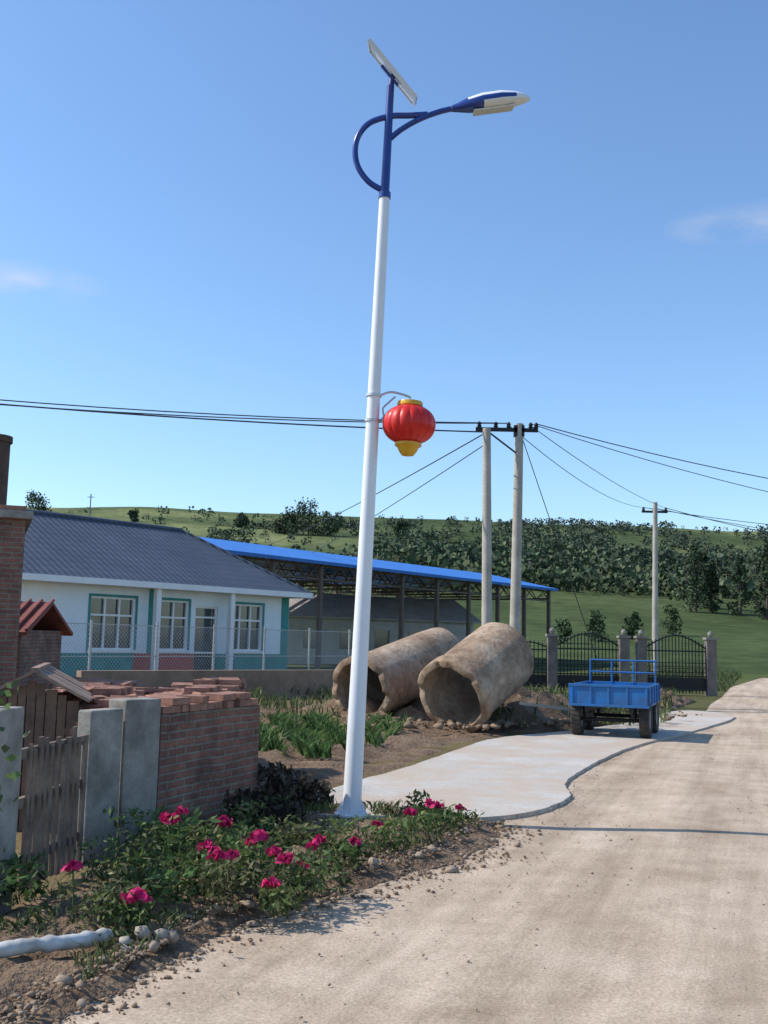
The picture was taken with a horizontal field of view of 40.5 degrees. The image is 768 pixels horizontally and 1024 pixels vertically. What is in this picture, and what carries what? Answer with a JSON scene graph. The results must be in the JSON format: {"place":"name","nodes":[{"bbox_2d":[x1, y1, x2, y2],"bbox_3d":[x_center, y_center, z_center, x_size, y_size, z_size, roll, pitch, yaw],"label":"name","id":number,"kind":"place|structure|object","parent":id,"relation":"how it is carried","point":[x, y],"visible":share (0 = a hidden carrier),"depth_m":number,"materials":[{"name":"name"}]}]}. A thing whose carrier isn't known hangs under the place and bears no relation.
{"place":"outdoors","nodes":[
{"label":"outdoors","id":0,"kind":"place"},
{"bbox_2d":[257,702,509,795],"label":"garden soil","id":1,"kind":"structure","parent":0,"point":[332,769],"depth_m":14.33,"materials":[{"name":"brown soil"}]},
{"bbox_2d":[259,707,418,757],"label":"vegetable rows","id":2,"kind":"object","parent":1,"relation":"on","point":[305,740],"visible":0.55,"depth_m":15.52,"materials":[{"name":"green plant"}]},
{"bbox_2d":[332,627,459,712],"bbox_3d":[0.361,3.197,20.701,1.315,1.857,3.258,-3,-8,33],"label":"concrete pipe","id":3,"kind":"object","parent":1,"relation":"on","point":[395,668],"visible":0.69,"depth_m":19.95,"materials":[{"name":"beige concrete"}]},
{"bbox_2d":[247,669,676,726],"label":"weeds","id":4,"kind":"object","parent":1,"relation":"on","point":[279,702],"visible":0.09,"depth_m":22.27,"materials":[{"name":"green plant"}]},
{"bbox_2d":[0,0,767,530],"label":"sky","id":5,"kind":"structure","parent":0,"point":[189,222],"materials":[{"name":"blue"}]},
{"bbox_2d":[12,507,767,909],"bbox_3d":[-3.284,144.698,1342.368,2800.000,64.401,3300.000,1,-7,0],"label":"ground","id":6,"kind":"structure","parent":0,"point":[742,643],"depth_m":148.82,"materials":[{"name":"green plant"}]},
{"bbox_2d":[0,434,33,695],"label":"brick outbuilding","id":7,"kind":"structure","parent":6,"relation":"on","point":[15,522],"depth_m":12.74,"materials":[{"name":"brick"}]},
{"bbox_2d":[25,489,52,511],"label":"broadleaf tree","id":8,"kind":"object","parent":6,"relation":"on","point":[38,499],"visible":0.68,"depth_m":351.39,"materials":[{"name":"green plant"}]},
{"bbox_2d":[21,580,57,605],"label":"white walls","id":9,"kind":"structure","parent":6,"relation":"on","point":[37,591],"depth_m":30.77,"materials":[{"name":"white paint"}]},
{"bbox_2d":[23,514,307,592],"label":"hip roof","id":10,"kind":"structure","parent":9,"relation":"on","point":[56,545],"depth_m":35.05,"materials":[{"name":"metal"}]},
{"bbox_2d":[22,573,312,598],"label":"fascia","id":11,"kind":"structure","parent":10,"relation":"attached to","point":[111,582],"depth_m":33.37,"materials":[{"name":"white paint"}]},
{"bbox_2d":[27,509,311,592],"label":"ridge caps","id":12,"kind":"object","parent":10,"relation":"on","point":[140,525],"visible":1,"depth_m":38.30,"materials":[{"name":"tile"}]},
{"bbox_2d":[15,598,72,695],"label":"tiled shed","id":13,"kind":"structure","parent":6,"relation":"on","point":[44,627],"depth_m":17.98,"materials":[{"name":"brick"}]},
{"bbox_2d":[0,663,93,829],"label":"wooden hut","id":14,"kind":"object","parent":6,"relation":"on","point":[50,673],"visible":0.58,"depth_m":8.63,"materials":[{"name":"brown wood"}]},
{"bbox_2d":[0,697,160,915],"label":"yard gate","id":15,"kind":"structure","parent":6,"relation":"on","point":[110,754],"depth_m":7.11,"materials":[{"name":"concrete"}]},
{"bbox_2d":[0,680,29,873],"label":"climbing vine","id":16,"kind":"object","parent":15,"relation":"attached to","point":[14,775],"visible":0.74,"depth_m":5.80,"materials":[{"name":"green plant"}]},
{"bbox_2d":[127,508,138,521],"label":"broadleaf tree","id":17,"kind":"object","parent":6,"relation":"on","point":[133,515],"visible":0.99,"depth_m":353.73,"materials":[{"name":"green plant"}]},
{"bbox_2d":[24,676,246,774],"bbox_3d":[-2.637,2.306,10.728,2.321,1.121,4.942,2,-7,-6],"label":"brick stack","id":18,"kind":"object","parent":6,"relation":"on","point":[104,691],"visible":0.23,"depth_m":10.21,"materials":[{"name":"red brick"}]},
{"bbox_2d":[49,684,259,846],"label":"brick wall","id":19,"kind":"structure","parent":6,"relation":"on","point":[210,756],"depth_m":8.52,"materials":[{"name":"red brick"}]},
{"bbox_2d":[149,691,257,713],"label":"coping bricks","id":20,"kind":"object","parent":19,"relation":"on","point":[201,701],"visible":0.93,"depth_m":8.51,"materials":[{"name":"red brick"}]},
{"bbox_2d":[132,653,193,669],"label":"red plinth","id":21,"kind":"structure","parent":6,"relation":"on","point":[172,659],"depth_m":34.25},
{"bbox_2d":[60,653,287,676],"bbox_3d":[-10.441,5.412,35.716,7.004,1.300,13.104,-4,-9,39],"label":"wall base panel","id":22,"kind":"object","parent":6,"relation":"on","point":[108,659],"visible":0.25,"depth_m":32.98,"materials":[{"name":"teal paint"}]},
{"bbox_2d":[56,582,288,653],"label":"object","id":23,"kind":"structure","parent":22,"relation":"on","point":[72,602],"depth_m":33.75,"materials":[{"name":"white paint"}]},
{"bbox_2d":[86,589,288,653],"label":"window surrounds","id":24,"kind":"object","parent":23,"relation":"attached to","point":[284,613],"visible":0.72,"depth_m":34.74,"materials":[{"name":"teal paint"}]},
{"bbox_2d":[87,588,262,669],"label":"window frames","id":25,"kind":"structure","parent":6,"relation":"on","point":[157,616],"depth_m":34.64,"materials":[{"name":"white plastic"}]},
{"bbox_2d":[89,598,258,669],"bbox_3d":[-6.858,4.360,34.897,0.010,2.750,7.350,-4,-9,39],"label":"window glass","id":26,"kind":"object","parent":25,"relation":"in","point":[125,606],"visible":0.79,"depth_m":34.83,"materials":[{"name":"glass"}]},
{"bbox_2d":[76,670,334,698],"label":"garden wall","id":27,"kind":"structure","parent":6,"relation":"on","point":[280,682],"depth_m":26.89,"materials":[{"name":"grey concrete"}]},
{"bbox_2d":[60,620,352,676],"bbox_3d":[-5.011,4.427,31.416,0.070,2.050,14.876,-3,-8,32],"label":"chain link fence","id":28,"kind":"object","parent":6,"relation":"on","point":[213,656],"visible":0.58,"depth_m":30.77,"materials":[{"name":"metal"}]},
{"bbox_2d":[233,512,249,527],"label":"broadleaf tree","id":29,"kind":"object","parent":6,"relation":"on","point":[242,518],"visible":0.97,"depth_m":351.06,"materials":[{"name":"green plant"}]},
{"bbox_2d":[0,803,500,1023],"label":"flower bed","id":30,"kind":"object","parent":6,"relation":"on","point":[36,966],"visible":0.34,"depth_m":5.57,"materials":[{"name":"soil"}]},
{"bbox_2d":[0,928,112,958],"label":"plastic pipe","id":31,"kind":"object","parent":30,"relation":"on","point":[50,943],"visible":0.92,"depth_m":4.97,"materials":[{"name":"white plastic"}]},
{"bbox_2d":[0,796,475,998],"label":"bed weeds","id":32,"kind":"object","parent":30,"relation":"on","point":[316,806],"visible":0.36,"depth_m":6.20,"materials":[{"name":"green plant"}]},
{"bbox_2d":[0,789,484,937],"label":"peony plants","id":33,"kind":"object","parent":30,"relation":"on","point":[230,854],"visible":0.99,"depth_m":6.24,"materials":[{"name":"green plant"}]},
{"bbox_2d":[18,808,520,1015],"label":"rubble stones","id":34,"kind":"object","parent":30,"relation":"on","point":[173,937],"visible":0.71,"depth_m":5.83,"materials":[{"name":"grey stone"}]},
{"bbox_2d":[0,806,542,1023],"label":"soil clods","id":35,"kind":"object","parent":30,"relation":"on","point":[81,984],"visible":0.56,"depth_m":5.65,"materials":[{"name":"brown soil"}]},
{"bbox_2d":[223,761,335,828],"bbox_3d":[-0.836,2.477,9.229,0.904,0.498,1.492,-2,-8,27],"label":"amaranth shrub","id":36,"kind":"object","parent":30,"relation":"on","point":[305,788],"visible":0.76,"depth_m":9.29,"materials":[{"name":"purple plant"}]},
{"bbox_2d":[271,515,289,533],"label":"broadleaf tree","id":37,"kind":"object","parent":6,"relation":"on","point":[277,523],"visible":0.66,"depth_m":339.52,"materials":[{"name":"green plant"}]},
{"bbox_2d":[277,506,303,535],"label":"broadleaf tree","id":38,"kind":"object","parent":6,"relation":"on","point":[292,522],"visible":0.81,"depth_m":334.23,"materials":[{"name":"green plant"}]},
{"bbox_2d":[294,497,322,535],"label":"broadleaf tree","id":39,"kind":"object","parent":6,"relation":"on","point":[303,513],"visible":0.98,"depth_m":331.02,"materials":[{"name":"green plant"}]},
{"bbox_2d":[318,511,343,536],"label":"broadleaf tree","id":40,"kind":"object","parent":6,"relation":"on","point":[329,525],"visible":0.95,"depth_m":327.58,"materials":[{"name":"green plant"}]},
{"bbox_2d":[200,537,558,669],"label":"open steel shed","id":41,"kind":"structure","parent":6,"relation":"on","point":[320,569],"depth_m":59.10,"materials":[{"name":"blue painted sheet metal"},{"name":"dark steel"}]},
{"bbox_2d":[0,399,767,680],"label":"power lines","id":42,"kind":"object","parent":6,"relation":"on","point":[189,417],"visible":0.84,"depth_m":28.12,"materials":[{"name":"black rubber"}]},
{"bbox_2d":[287,594,481,663],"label":"barn","id":43,"kind":"structure","parent":6,"relation":"on","point":[338,613],"depth_m":64.47,"materials":[{"name":"grey"}]},
{"bbox_2d":[303,628,454,648],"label":"barn windows","id":44,"kind":"structure","parent":43,"relation":"in","point":[381,636],"depth_m":63.39,"materials":[{"name":"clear glass"}]},
{"bbox_2d":[391,517,410,535],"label":"broadleaf tree","id":45,"kind":"object","parent":6,"relation":"on","point":[399,525],"visible":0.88,"depth_m":341.35,"materials":[{"name":"green plant"}]},
{"bbox_2d":[68,505,767,601],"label":"hillside forest","id":46,"kind":"object","parent":6,"relation":"on","point":[460,554],"visible":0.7,"depth_m":262.00,"materials":[{"name":"green plant"}]},
{"bbox_2d":[334,38,529,820],"bbox_3d":[0.476,-0.801,9.741,1.687,7.593,0.594,2,-7,-8],"label":"street lamp","id":47,"kind":"object","parent":6,"relation":"on","point":[409,425],"visible":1,"depth_m":9.59,"materials":[{"name":"white metal"}]},
{"bbox_2d":[418,622,533,731],"bbox_3d":[1.714,2.988,18.933,1.436,1.993,2.271,-4,-9,39],"label":"concrete pipe","id":48,"kind":"object","parent":6,"relation":"on","point":[481,674],"visible":0.94,"depth_m":18.69,"materials":[{"name":"beige concrete"}]},
{"bbox_2d":[482,428,491,624],"bbox_3d":[2.690,1.468,27.030,0.335,7.403,0.300,1,-7,0],"label":"utility pole","id":49,"kind":"object","parent":6,"relation":"on","point":[486,557],"visible":0.66,"depth_m":27.05,"materials":[{"name":"concrete"}]},
{"bbox_2d":[295,686,696,732],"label":"dirt berm","id":50,"kind":"structure","parent":6,"relation":"on","point":[524,694],"depth_m":19.74,"materials":[{"name":"soil"}]},
{"bbox_2d":[342,710,701,730],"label":"berm clods","id":51,"kind":"object","parent":50,"relation":"on","point":[487,725],"visible":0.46,"depth_m":18.58,"materials":[{"name":"soil"}]},
{"bbox_2d":[517,701,570,710],"bbox_3d":[3.122,3.584,19.115,1.398,0.196,0.120,3,-7,-12],"label":"plank","id":52,"kind":"object","parent":50,"relation":"on","point":[543,706],"visible":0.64,"depth_m":19.02,"materials":[{"name":"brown wood"}]},
{"bbox_2d":[476,421,537,632],"bbox_3d":[3.279,1.411,28.046,1.720,7.792,0.320,1,-7,0],"label":"utility pole","id":53,"kind":"object","parent":6,"relation":"on","point":[518,430],"visible":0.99,"depth_m":28.11,"materials":[{"name":"concrete"}]},
{"bbox_2d":[306,710,734,821],"bbox_3d":[3.544,3.844,17.485,2.812,0.095,18.482,-2,-8,25],"label":"concrete apron","id":54,"kind":"object","parent":6,"relation":"on","point":[495,779],"visible":0.59,"depth_m":12.79,"materials":[{"name":"grey concrete"}]},
{"bbox_2d":[569,659,659,738],"bbox_3d":[4.362,3.400,19.220,1.370,1.336,3.257,-1,-7,20],"label":"farm trailer","id":55,"kind":"object","parent":54,"relation":"on","point":[590,700],"visible":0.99,"depth_m":17.91,"materials":[{"name":"blue metal"}]},
{"bbox_2d":[554,617,572,642],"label":"young tree","id":56,"kind":"object","parent":6,"relation":"on","point":[564,630],"visible":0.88,"depth_m":91.14,"materials":[{"name":"green plant"}]},
{"bbox_2d":[585,610,608,641],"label":"young tree","id":57,"kind":"object","parent":6,"relation":"on","point":[594,621],"visible":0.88,"depth_m":95.35,"materials":[{"name":"green plant"}]},
{"bbox_2d":[523,628,717,695],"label":"iron gate","id":58,"kind":"structure","parent":6,"relation":"on","point":[707,683],"depth_m":34.73,"materials":[{"name":"metal"}]},
{"bbox_2d":[619,611,643,639],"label":"young tree","id":59,"kind":"object","parent":6,"relation":"on","point":[634,624],"visible":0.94,"depth_m":99.16,"materials":[{"name":"green plant"}]},
{"bbox_2d":[564,667,741,692],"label":"verge grass","id":60,"kind":"structure","parent":6,"relation":"on","point":[722,677],"depth_m":52.99,"materials":[{"name":"green plant"}]},
{"bbox_2d":[642,502,667,671],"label":"utility pole","id":61,"kind":"object","parent":6,"relation":"on","point":[655,511],"visible":0.93,"depth_m":59.91,"materials":[{"name":"concrete"}]},
{"bbox_2d":[659,603,682,634],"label":"young tree","id":62,"kind":"object","parent":6,"relation":"on","point":[672,613],"visible":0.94,"depth_m":107.20,"materials":[{"name":"green plant"}]},
{"bbox_2d":[679,543,709,612],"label":"poplar tree","id":63,"kind":"object","parent":6,"relation":"on","point":[695,571],"visible":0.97,"depth_m":152.60,"materials":[{"name":"green plant"}]},
{"bbox_2d":[694,548,715,608],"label":"poplar tree","id":64,"kind":"object","parent":6,"relation":"on","point":[705,558],"visible":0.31,"depth_m":162.30,"materials":[{"name":"green plant"}]},
{"bbox_2d":[702,559,723,612],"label":"poplar tree","id":65,"kind":"object","parent":6,"relation":"on","point":[711,605],"visible":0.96,"depth_m":153.77,"materials":[{"name":"green plant"}]},
{"bbox_2d":[727,555,751,615],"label":"poplar tree","id":66,"kind":"object","parent":6,"relation":"on","point":[735,579],"visible":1,"depth_m":150.12,"materials":[{"name":"green plant"}]},
{"bbox_2d":[751,551,765,614],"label":"poplar tree","id":67,"kind":"object","parent":6,"relation":"on","point":[758,563],"visible":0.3,"depth_m":154.04,"materials":[{"name":"green plant"}]},
{"bbox_2d":[750,540,767,619],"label":"poplar tree","id":68,"kind":"object","parent":6,"relation":"on","point":[759,606],"visible":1,"depth_m":145.17,"materials":[{"name":"green plant"}]},
{"bbox_2d":[61,678,767,1023],"bbox_3d":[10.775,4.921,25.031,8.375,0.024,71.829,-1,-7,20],"label":"dirt road","id":69,"kind":"structure","parent":0,"point":[674,951],"depth_m":5.79,"materials":[{"name":"beige gravel"}]}
]}

